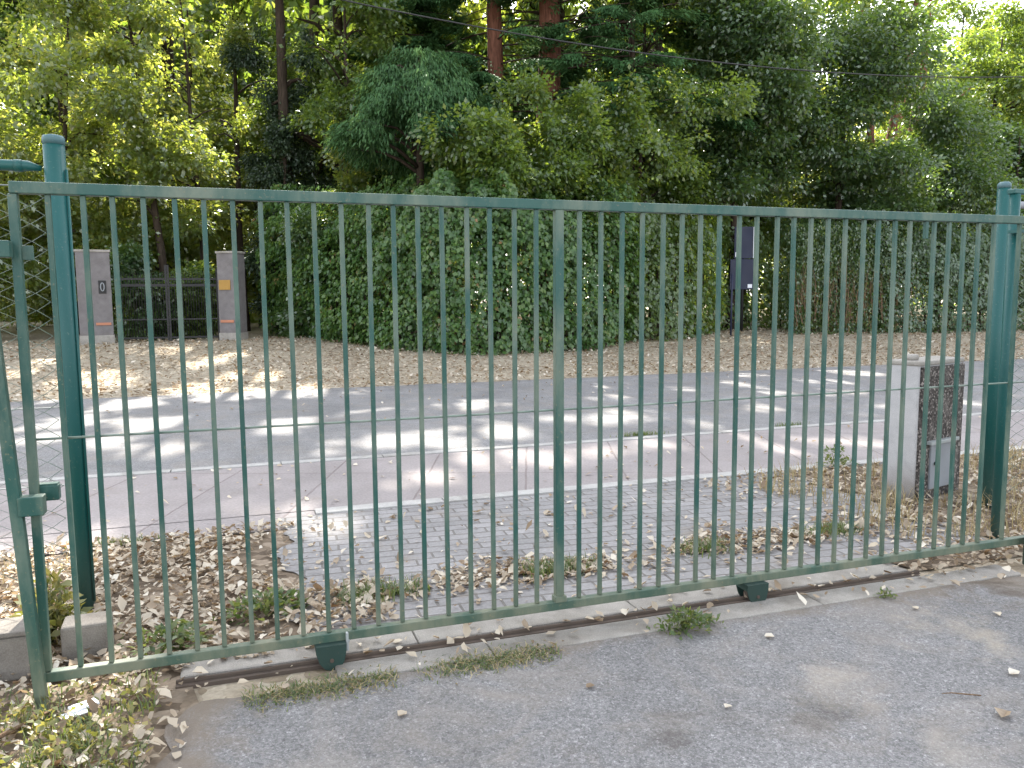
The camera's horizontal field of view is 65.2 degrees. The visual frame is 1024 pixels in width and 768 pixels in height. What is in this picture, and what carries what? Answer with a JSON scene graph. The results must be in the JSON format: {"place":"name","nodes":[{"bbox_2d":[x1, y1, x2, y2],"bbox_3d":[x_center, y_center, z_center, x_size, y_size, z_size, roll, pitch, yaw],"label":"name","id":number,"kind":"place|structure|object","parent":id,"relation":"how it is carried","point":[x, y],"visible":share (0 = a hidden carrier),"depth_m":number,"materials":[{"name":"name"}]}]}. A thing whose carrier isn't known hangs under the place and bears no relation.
{"place":"outdoors","nodes":[
{"label":"outdoors","id":0,"kind":"place"},
{"bbox_2d":[0,529,312,767],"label":"earth bed","id":1,"kind":"object","parent":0,"point":[181,699],"visible":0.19,"depth_m":3.89,"materials":[{"name":"soil"}]},
{"bbox_2d":[0,616,30,681],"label":"block wall","id":2,"kind":"structure","parent":1,"relation":"on","point":[14,657],"depth_m":3.42,"materials":[{"name":"concrete"}]},
{"bbox_2d":[0,240,49,714],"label":"latch post","id":3,"kind":"object","parent":1,"relation":"on","point":[21,507],"visible":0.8,"depth_m":3.06,"materials":[{"name":"metal"}]},
{"bbox_2d":[0,698,74,738],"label":"stick","id":4,"kind":"object","parent":1,"relation":"on","point":[5,733],"visible":0.69,"depth_m":2.97,"materials":[{"name":"brown wood"}]},
{"bbox_2d":[0,134,95,613],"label":"chain link fence","id":5,"kind":"object","parent":1,"relation":"on","point":[54,158],"visible":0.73,"depth_m":4.01,"materials":[{"name":"metal"}]},
{"bbox_2d":[0,545,100,644],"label":"straw grass","id":6,"kind":"structure","parent":1,"relation":"on","point":[34,569],"depth_m":4.75,"materials":[{"name":"beige plant"}]},
{"bbox_2d":[8,567,122,654],"bbox_3d":[-2.197,1.074,3.766,0.557,0.445,0.436,0,6,1],"label":"weed tuft","id":7,"kind":"object","parent":1,"relation":"on","point":[59,614],"visible":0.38,"depth_m":3.79,"materials":[{"name":"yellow plant"}]},
{"bbox_2d":[0,667,160,767],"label":"ground grass","id":8,"kind":"structure","parent":1,"relation":"on","point":[88,743],"depth_m":2.94,"materials":[{"name":"green plant"}]},
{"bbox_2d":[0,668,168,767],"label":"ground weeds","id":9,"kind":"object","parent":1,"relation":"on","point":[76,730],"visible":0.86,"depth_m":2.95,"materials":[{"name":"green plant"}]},
{"bbox_2d":[114,618,215,657],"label":"weed tuft","id":10,"kind":"object","parent":1,"relation":"on","point":[161,631],"visible":0.73,"depth_m":3.69,"materials":[{"name":"green plant"}]},
{"bbox_2d":[212,586,325,626],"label":"weed tuft","id":11,"kind":"object","parent":1,"relation":"on","point":[266,608],"visible":0.81,"depth_m":4.10,"materials":[{"name":"green plant"}]},
{"bbox_2d":[0,510,314,556],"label":"curb","id":12,"kind":"structure","parent":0,"point":[145,530],"depth_m":5.66,"materials":[{"name":"grey concrete"}]},
{"bbox_2d":[65,420,800,548],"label":"kerb grass","id":13,"kind":"structure","parent":12,"relation":"on","point":[625,435],"depth_m":5.40,"materials":[{"name":"green plant"}]},
{"bbox_2d":[0,359,1023,480],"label":"road","id":14,"kind":"structure","parent":0,"point":[172,445],"depth_m":11.09,"materials":[{"name":"grey asphalt"}]},
{"bbox_2d":[22,360,1023,625],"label":"stray leaves","id":15,"kind":"object","parent":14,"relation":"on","point":[382,570],"visible":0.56,"depth_m":5.73,"materials":[{"name":"brown plant"}]},
{"bbox_2d":[0,412,1023,537],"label":"cycle path","id":16,"kind":"structure","parent":0,"point":[146,502],"depth_m":7.31,"materials":[{"name":"grey asphalt"}]},
{"bbox_2d":[0,297,1023,702],"bbox_3d":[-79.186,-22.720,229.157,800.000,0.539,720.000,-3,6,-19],"label":"ground","id":17,"kind":"structure","parent":0,"point":[202,693],"depth_m":18.52,"materials":[{"name":"soil"}]},
{"bbox_2d":[0,0,104,329],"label":"broadleaf tree","id":18,"kind":"object","parent":17,"relation":"on","point":[8,9],"visible":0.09,"depth_m":29.45,"materials":[{"name":"green plant"}]},
{"bbox_2d":[0,1,113,325],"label":"broadleaf tree","id":19,"kind":"object","parent":17,"relation":"on","point":[6,136],"visible":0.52,"depth_m":22.34,"materials":[{"name":"green plant"}]},
{"bbox_2d":[0,0,154,333],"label":"broadleaf tree","id":20,"kind":"object","parent":17,"relation":"on","point":[33,123],"visible":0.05,"depth_m":26.33,"materials":[{"name":"green plant"}]},
{"bbox_2d":[0,55,171,327],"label":"broadleaf tree","id":21,"kind":"object","parent":17,"relation":"on","point":[45,310],"visible":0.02,"depth_m":35.03,"materials":[{"name":"green plant"}]},
{"bbox_2d":[60,611,114,664],"bbox_3d":[-1.945,1.189,3.676,0.200,0.230,0.160,-3,7,-22],"label":"concrete footing","id":22,"kind":"object","parent":17,"relation":"on","point":[94,632],"visible":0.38,"depth_m":3.61,"materials":[{"name":"grey concrete"}]},
{"bbox_2d":[73,249,114,344],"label":"gate pillar","id":23,"kind":"structure","parent":17,"relation":"on","point":[101,295],"depth_m":21.02,"materials":[{"name":"grey paint"}]},
{"bbox_2d":[0,0,195,303],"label":"broadleaf tree","id":24,"kind":"object","parent":17,"relation":"on","point":[17,69],"visible":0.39,"depth_m":22.47,"materials":[{"name":"green plant"}]},
{"bbox_2d":[3,0,240,298],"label":"broadleaf tree","id":25,"kind":"object","parent":17,"relation":"on","point":[156,20],"visible":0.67,"depth_m":23.61,"materials":[{"name":"green plant"}]},
{"bbox_2d":[49,0,199,270],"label":"broadleaf tree","id":26,"kind":"object","parent":17,"relation":"on","point":[166,51],"visible":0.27,"depth_m":32.36,"materials":[{"name":"green plant"}]},
{"bbox_2d":[53,72,224,316],"bbox_3d":[-13.610,-6.494,29.270,6.096,9.169,6.064,3,7,29],"label":"broadleaf tree","id":27,"kind":"object","parent":17,"relation":"on","point":[192,253],"visible":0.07,"depth_m":29.02,"materials":[{"name":"green plant"}]},
{"bbox_2d":[105,240,188,339],"bbox_3d":[-10.649,-2.662,23.217,2.698,3.052,2.698,-3,6,-19],"label":"green shrub","id":28,"kind":"object","parent":17,"relation":"on","point":[131,259],"visible":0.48,"depth_m":22.78,"materials":[{"name":"green plant"}]},
{"bbox_2d":[113,265,219,341],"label":"iron gate","id":29,"kind":"structure","parent":17,"relation":"on","point":[166,285],"depth_m":21.97,"materials":[{"name":"metal"}]},
{"bbox_2d":[110,0,252,248],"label":"broadleaf tree","id":30,"kind":"object","parent":17,"relation":"on","point":[196,71],"visible":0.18,"depth_m":32.74,"materials":[{"name":"green plant"}]},
{"bbox_2d":[104,0,268,259],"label":"broadleaf tree","id":31,"kind":"object","parent":17,"relation":"on","point":[241,127],"visible":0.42,"depth_m":26.41,"materials":[{"name":"green plant"}]},
{"bbox_2d":[157,257,217,339],"bbox_3d":[-9.417,-2.496,23.846,2.529,2.519,2.435,-3,6,-19],"label":"green shrub","id":32,"kind":"object","parent":17,"relation":"on","point":[194,268],"visible":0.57,"depth_m":23.45,"materials":[{"name":"green plant"}]},
{"bbox_2d":[164,87,258,322],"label":"broadleaf tree","id":33,"kind":"object","parent":17,"relation":"on","point":[253,318],"visible":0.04,"depth_m":38.77,"materials":[{"name":"green plant"}]},
{"bbox_2d":[215,251,247,340],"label":"gate pillar","id":34,"kind":"structure","parent":17,"relation":"on","point":[226,295],"depth_m":22.11,"materials":[{"name":"grey paint"}]},
{"bbox_2d":[168,0,328,330],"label":"broadleaf tree","id":35,"kind":"object","parent":17,"relation":"on","point":[260,7],"visible":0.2,"depth_m":28.42,"materials":[{"name":"green plant"}]},
{"bbox_2d":[196,93,302,327],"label":"broadleaf tree","id":36,"kind":"object","parent":17,"relation":"on","point":[213,128],"visible":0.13,"depth_m":31.40,"materials":[{"name":"green plant"}]},
{"bbox_2d":[212,0,338,335],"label":"evergreen tree","id":37,"kind":"object","parent":17,"relation":"on","point":[263,171],"visible":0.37,"depth_m":25.84,"materials":[{"name":"green plant"}]},
{"bbox_2d":[268,203,366,337],"bbox_3d":[-5.708,-3.286,23.308,2.859,4.146,3.234,5,8,41],"label":"green shrub","id":38,"kind":"object","parent":17,"relation":"on","point":[301,228],"visible":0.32,"depth_m":22.56,"materials":[{"name":"green plant"}]},
{"bbox_2d":[244,0,420,332],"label":"broadleaf tree","id":39,"kind":"object","parent":17,"relation":"on","point":[378,41],"visible":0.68,"depth_m":24.77,"materials":[{"name":"green plant"}]},
{"bbox_2d":[258,0,419,180],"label":"broadleaf tree","id":40,"kind":"object","parent":17,"relation":"on","point":[300,7],"depth_m":32.67,"materials":[{"name":"green plant"}]},
{"bbox_2d":[246,21,431,302],"bbox_3d":[-7.722,-9.804,37.908,10.253,13.812,9.198,-3,6,-19],"label":"broadleaf tree","id":41,"kind":"object","parent":17,"relation":"on","point":[347,31],"depth_m":36.13,"materials":[{"name":"green plant"}]},
{"bbox_2d":[307,135,388,323],"bbox_3d":[-4.877,-4.348,23.775,2.686,5.946,3.259,-3,6,-19],"label":"sunlit shrub","id":42,"kind":"object","parent":17,"relation":"on","point":[347,180],"visible":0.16,"depth_m":23.59,"materials":[{"name":"green plant"}]},
{"bbox_2d":[285,0,413,214],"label":"evergreen tree","id":43,"kind":"object","parent":17,"relation":"on","point":[338,23],"visible":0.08,"depth_m":27.26,"materials":[{"name":"green plant"}]},
{"bbox_2d":[294,0,486,329],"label":"redwood tree","id":44,"kind":"object","parent":17,"relation":"on","point":[429,8],"visible":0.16,"depth_m":27.91,"materials":[{"name":"green plant"}]},
{"bbox_2d":[318,5,508,326],"bbox_3d":[-3.830,-13.769,31.327,8.182,23.065,8.515,-3,6,-19],"label":"broadleaf tree","id":45,"kind":"object","parent":17,"relation":"on","point":[442,37],"visible":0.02,"depth_m":30.33,"materials":[{"name":"green plant"}]},
{"bbox_2d":[320,43,510,330],"bbox_3d":[-2.808,-5.272,22.434,5.080,8.126,5.537,-3,6,-19],"label":"weeping tree","id":46,"kind":"object","parent":17,"relation":"on","point":[420,84],"visible":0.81,"depth_m":21.22,"materials":[{"name":"green plant"}]},
{"bbox_2d":[251,168,651,355],"bbox_3d":[-2.568,-3.386,22.363,12.006,5.056,5.749,2,7,21],"label":"ivy hedge","id":47,"kind":"object","parent":17,"relation":"on","point":[405,232],"visible":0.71,"depth_m":20.41,"materials":[{"name":"green plant"}]},
{"bbox_2d":[402,0,525,319],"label":"broadleaf tree","id":48,"kind":"object","parent":17,"relation":"on","point":[472,16],"visible":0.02,"depth_m":38.30,"materials":[{"name":"green plant"}]},
{"bbox_2d":[425,3,520,319],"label":"broadleaf tree","id":49,"kind":"object","parent":17,"relation":"on","point":[480,47],"depth_m":35.17,"materials":[{"name":"green plant"}]},
{"bbox_2d":[405,97,582,343],"bbox_3d":[-0.370,-4.213,21.207,4.859,6.450,4.338,-3,6,-19],"label":"broadleaf tree","id":50,"kind":"object","parent":17,"relation":"on","point":[482,141],"visible":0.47,"depth_m":20.04,"materials":[{"name":"green plant"}]},
{"bbox_2d":[393,0,603,331],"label":"redwood tree","id":51,"kind":"object","parent":17,"relation":"on","point":[496,55],"visible":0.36,"depth_m":25.67,"materials":[{"name":"green plant"}]},
{"bbox_2d":[3,0,1019,321],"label":"distant wood","id":52,"kind":"object","parent":17,"relation":"on","point":[207,8],"visible":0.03,"depth_m":47.75,"materials":[{"name":"green plant"}]},
{"bbox_2d":[0,448,1023,767],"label":"leaf litter","id":53,"kind":"object","parent":17,"relation":"on","point":[154,604],"visible":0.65,"depth_m":4.49,"materials":[{"name":"beige plant"}]},
{"bbox_2d":[60,698,99,718],"bbox_3d":[-1.674,1.259,3.097,0.078,0.017,0.140,5,8,42],"label":"crumpled white paper","id":54,"kind":"object","parent":53,"relation":"on","point":[80,709],"visible":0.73,"depth_m":3.09,"materials":[{"name":"white paper"}]},
{"bbox_2d":[0,409,1023,484],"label":"road kerb","id":55,"kind":"structure","parent":17,"relation":"on","point":[402,454],"depth_m":8.32,"materials":[{"name":"concrete"}]},
{"bbox_2d":[3,321,1023,401],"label":"verge leaves","id":56,"kind":"object","parent":17,"relation":"on","point":[88,389],"visible":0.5,"depth_m":18.71,"materials":[{"name":"brown plant"}]},
{"bbox_2d":[461,0,605,324],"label":"tree","id":57,"kind":"object","parent":17,"relation":"on","point":[524,5],"visible":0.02,"depth_m":31.03,"materials":[{"name":"green plant"}]},
{"bbox_2d":[175,570,920,688],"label":"gate track","id":58,"kind":"structure","parent":17,"relation":"on","point":[258,673],"depth_m":3.80,"materials":[{"name":"metal"}]},
{"bbox_2d":[7,181,1023,682],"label":"sliding gate","id":59,"kind":"structure","parent":58,"relation":"on","point":[331,647],"depth_m":3.76,"materials":[{"name":"metal"}]},
{"bbox_2d":[456,62,639,331],"bbox_3d":[0.872,-5.097,23.309,5.587,7.617,5.990,-1,6,-2],"label":"broadleaf tree","id":60,"kind":"object","parent":17,"relation":"on","point":[531,90],"visible":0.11,"depth_m":21.39,"materials":[{"name":"green plant"}]},
{"bbox_2d":[455,0,649,317],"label":"broadleaf tree","id":61,"kind":"object","parent":17,"relation":"on","point":[482,30],"visible":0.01,"depth_m":37.94,"materials":[{"name":"green plant"}]},
{"bbox_2d":[503,0,605,319],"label":"broadleaf tree","id":62,"kind":"object","parent":17,"relation":"on","point":[566,10],"depth_m":35.52,"materials":[{"name":"green plant"}]},
{"bbox_2d":[409,0,713,330],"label":"redwood tree","id":63,"kind":"object","parent":17,"relation":"on","point":[548,11],"visible":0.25,"depth_m":25.45,"materials":[{"name":"green plant"}]},
{"bbox_2d":[511,85,651,288],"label":"broadleaf tree","id":64,"kind":"object","parent":17,"relation":"on","point":[598,146],"visible":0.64,"depth_m":20.99,"materials":[{"name":"green plant"}]},
{"bbox_2d":[180,563,1020,681],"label":"gate kerb","id":65,"kind":"structure","parent":17,"relation":"on","point":[406,662],"depth_m":3.96,"materials":[{"name":"concrete"}]},
{"bbox_2d":[646,604,724,639],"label":"weed tuft","id":66,"kind":"object","parent":65,"relation":"on","point":[685,621],"visible":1,"depth_m":3.87,"materials":[{"name":"green plant"}]},
{"bbox_2d":[508,0,700,309],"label":"redwood tree","id":67,"kind":"object","parent":17,"relation":"on","point":[580,17],"visible":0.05,"depth_m":27.78,"materials":[{"name":"green plant"}]},
{"bbox_2d":[519,0,764,325],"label":"redwood tree","id":68,"kind":"object","parent":17,"relation":"on","point":[567,59],"visible":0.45,"depth_m":23.82,"materials":[{"name":"green plant"}]},
{"bbox_2d":[579,0,713,306],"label":"broadleaf tree","id":69,"kind":"object","parent":17,"relation":"on","point":[649,272],"visible":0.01,"depth_m":41.11,"materials":[{"name":"green plant"}]},
{"bbox_2d":[569,4,730,322],"bbox_3d":[5.283,-14.147,32.135,9.182,23.507,8.810,4,7,33],"label":"broadleaf tree","id":70,"kind":"object","parent":17,"relation":"on","point":[658,47],"visible":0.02,"depth_m":31.85,"materials":[{"name":"green plant"}]},
{"bbox_2d":[575,0,726,329],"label":"broadleaf tree","id":71,"kind":"object","parent":17,"relation":"on","point":[665,34],"visible":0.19,"depth_m":25.85,"materials":[{"name":"green plant"}]},
{"bbox_2d":[534,59,770,333],"bbox_3d":[3.946,-5.547,23.951,7.636,8.252,7.150,-3,6,-19],"label":"broadleaf tree","id":72,"kind":"object","parent":17,"relation":"on","point":[680,176],"visible":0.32,"depth_m":22.68,"materials":[{"name":"green plant"}]},
{"bbox_2d":[597,0,717,319],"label":"broadleaf tree","id":73,"kind":"object","parent":17,"relation":"on","point":[648,30],"depth_m":35.82,"materials":[{"name":"green plant"}]},
{"bbox_2d":[315,445,1023,514],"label":"path kerb","id":74,"kind":"structure","parent":17,"relation":"on","point":[340,509],"depth_m":6.69,"materials":[{"name":"concrete"}]},
{"bbox_2d":[730,274,732,335],"bbox_3d":[6.712,-2.409,24.474,0.060,1.900,0.057,-3,6,-19],"label":"marker post","id":75,"kind":"object","parent":17,"relation":"on","point":[731,300],"visible":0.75,"depth_m":24.46,"materials":[{"name":"grey metal"}]},
{"bbox_2d":[729,227,753,330],"bbox_3d":[7.520,-3.411,26.116,0.818,3.390,0.173,0,6,5],"label":"notice board","id":76,"kind":"object","parent":17,"relation":"on","point":[747,251],"visible":0.71,"depth_m":26.00,"materials":[{"name":"black metal"}]},
{"bbox_2d":[617,195,887,341],"bbox_3d":[7.354,-3.928,27.512,12.488,4.602,5.670,-4,7,-31],"label":"privet hedge","id":77,"kind":"object","parent":17,"relation":"on","point":[690,311],"visible":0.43,"depth_m":24.18,"materials":[{"name":"green plant"}]},
{"bbox_2d":[643,0,877,330],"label":"broadleaf tree","id":78,"kind":"object","parent":17,"relation":"on","point":[750,36],"visible":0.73,"depth_m":24.48,"materials":[{"name":"green plant"}]},
{"bbox_2d":[683,0,839,321],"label":"broadleaf tree","id":79,"kind":"object","parent":17,"relation":"on","point":[753,202],"visible":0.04,"depth_m":34.46,"materials":[{"name":"green plant"}]},
{"bbox_2d":[751,108,860,318],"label":"broadleaf tree","id":80,"kind":"object","parent":17,"relation":"on","point":[792,201],"visible":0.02,"depth_m":39.66,"materials":[{"name":"green plant"}]},
{"bbox_2d":[816,444,858,467],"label":"weed tuft","id":81,"kind":"object","parent":17,"relation":"on","point":[842,460],"visible":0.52,"depth_m":7.57,"materials":[{"name":"green plant"}]},
{"bbox_2d":[777,220,924,335],"bbox_3d":[10.930,-3.372,26.110,4.910,3.807,2.445,-3,6,-19],"label":"vine thicket","id":82,"kind":"object","parent":17,"relation":"on","point":[834,275],"visible":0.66,"depth_m":25.80,"materials":[{"name":"green plant"}]},
{"bbox_2d":[756,0,972,326],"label":"broadleaf tree","id":83,"kind":"object","parent":17,"relation":"on","point":[879,43],"visible":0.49,"depth_m":25.70,"materials":[{"name":"green plant"}]},
{"bbox_2d":[786,0,971,318],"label":"forked tree","id":84,"kind":"object","parent":17,"relation":"on","point":[863,3],"visible":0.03,"depth_m":34.36,"materials":[{"name":"green plant"}]},
{"bbox_2d":[854,61,955,303],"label":"broadleaf tree","id":85,"kind":"object","parent":17,"relation":"on","point":[878,136],"visible":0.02,"depth_m":45.33,"materials":[{"name":"green plant"}]},
{"bbox_2d":[865,72,1023,323],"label":"broadleaf tree","id":86,"kind":"object","parent":17,"relation":"on","point":[949,122],"visible":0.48,"depth_m":27.75,"materials":[{"name":"green plant"}]},
{"bbox_2d":[865,220,1023,333],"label":"laurel hedge","id":87,"kind":"object","parent":17,"relation":"on","point":[983,281],"visible":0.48,"depth_m":26.63,"materials":[{"name":"green plant"}]},
{"bbox_2d":[901,0,1023,315],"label":"broadleaf tree","id":88,"kind":"object","parent":17,"relation":"on","point":[963,7],"visible":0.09,"depth_m":41.20,"materials":[{"name":"green plant"}]},
{"bbox_2d":[918,96,1023,316],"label":"broadleaf tree","id":89,"kind":"object","parent":17,"relation":"on","point":[998,105],"depth_m":38.86,"materials":[{"name":"green plant"}]},
{"bbox_2d":[926,0,1023,315],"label":"broadleaf tree","id":90,"kind":"object","parent":17,"relation":"on","point":[1006,90],"visible":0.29,"depth_m":35.93,"materials":[{"name":"green plant"}]},
{"bbox_2d":[941,118,1023,316],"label":"broadleaf tree","id":91,"kind":"object","parent":17,"relation":"on","point":[1017,138],"visible":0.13,"depth_m":32.12,"materials":[{"name":"green plant"}]},
{"bbox_2d":[155,577,1023,767],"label":"driveway","id":92,"kind":"structure","parent":0,"point":[864,683],"depth_m":3.17,"materials":[{"name":"grey asphalt"}]},
{"bbox_2d":[240,639,561,716],"bbox_3d":[-0.434,1.240,3.451,1.402,0.019,0.351,-3,6,-19],"label":"grass strip","id":93,"kind":"object","parent":92,"relation":"on","point":[470,667],"depth_m":3.41,"materials":[{"name":"green plant"}]},
{"bbox_2d":[875,587,897,598],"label":"weed tuft","id":94,"kind":"object","parent":92,"relation":"on","point":[886,593],"visible":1,"depth_m":4.26,"materials":[{"name":"green plant"}]},
{"bbox_2d":[994,707,1010,716],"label":"fallen leaf","id":95,"kind":"object","parent":92,"relation":"on","point":[1002,712],"visible":1,"depth_m":3.07,"materials":[{"name":"beige plant"}]},
{"bbox_2d":[265,472,985,631],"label":"driveway paving","id":96,"kind":"structure","parent":0,"point":[338,540],"depth_m":5.35,"materials":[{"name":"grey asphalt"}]},
{"bbox_2d":[332,519,870,608],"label":"paving grass","id":97,"kind":"structure","parent":96,"relation":"on","point":[395,591],"depth_m":4.68,"materials":[{"name":"green plant"}]},
{"bbox_2d":[266,0,1023,297],"label":"sky","id":98,"kind":"structure","parent":0,"point":[988,1],"materials":[{"name":"white"}]},
{"bbox_2d":[341,0,1023,77],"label":"overhead cable","id":99,"kind":"object","parent":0,"point":[662,55],"visible":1,"depth_m":17.83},
{"bbox_2d":[744,439,1023,570],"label":"earth verge","id":100,"kind":"structure","parent":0,"point":[929,565],"depth_m":6.20,"materials":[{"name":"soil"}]},
{"bbox_2d":[887,354,964,500],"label":"meter pillar","id":101,"kind":"structure","parent":100,"relation":"on","point":[915,376],"depth_m":6.35,"materials":[{"name":"paint"}]},
{"bbox_2d":[928,442,950,488],"bbox_3d":[3.455,0.650,6.436,0.340,0.360,0.038,-5,7,-35],"label":"meter door","id":102,"kind":"structure","parent":101,"relation":"in","point":[945,447],"depth_m":6.44,"materials":[{"name":"grey metal"}]},
{"bbox_2d":[981,181,1023,507],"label":"chain link fence","id":103,"kind":"object","parent":100,"relation":"on","point":[1002,203],"visible":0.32,"depth_m":5.97,"materials":[{"name":"metal"}]},
{"bbox_2d":[990,189,1023,538],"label":"guide post","id":104,"kind":"object","parent":100,"relation":"on","point":[1014,201],"visible":0.84,"depth_m":5.20,"materials":[{"name":"metal"}]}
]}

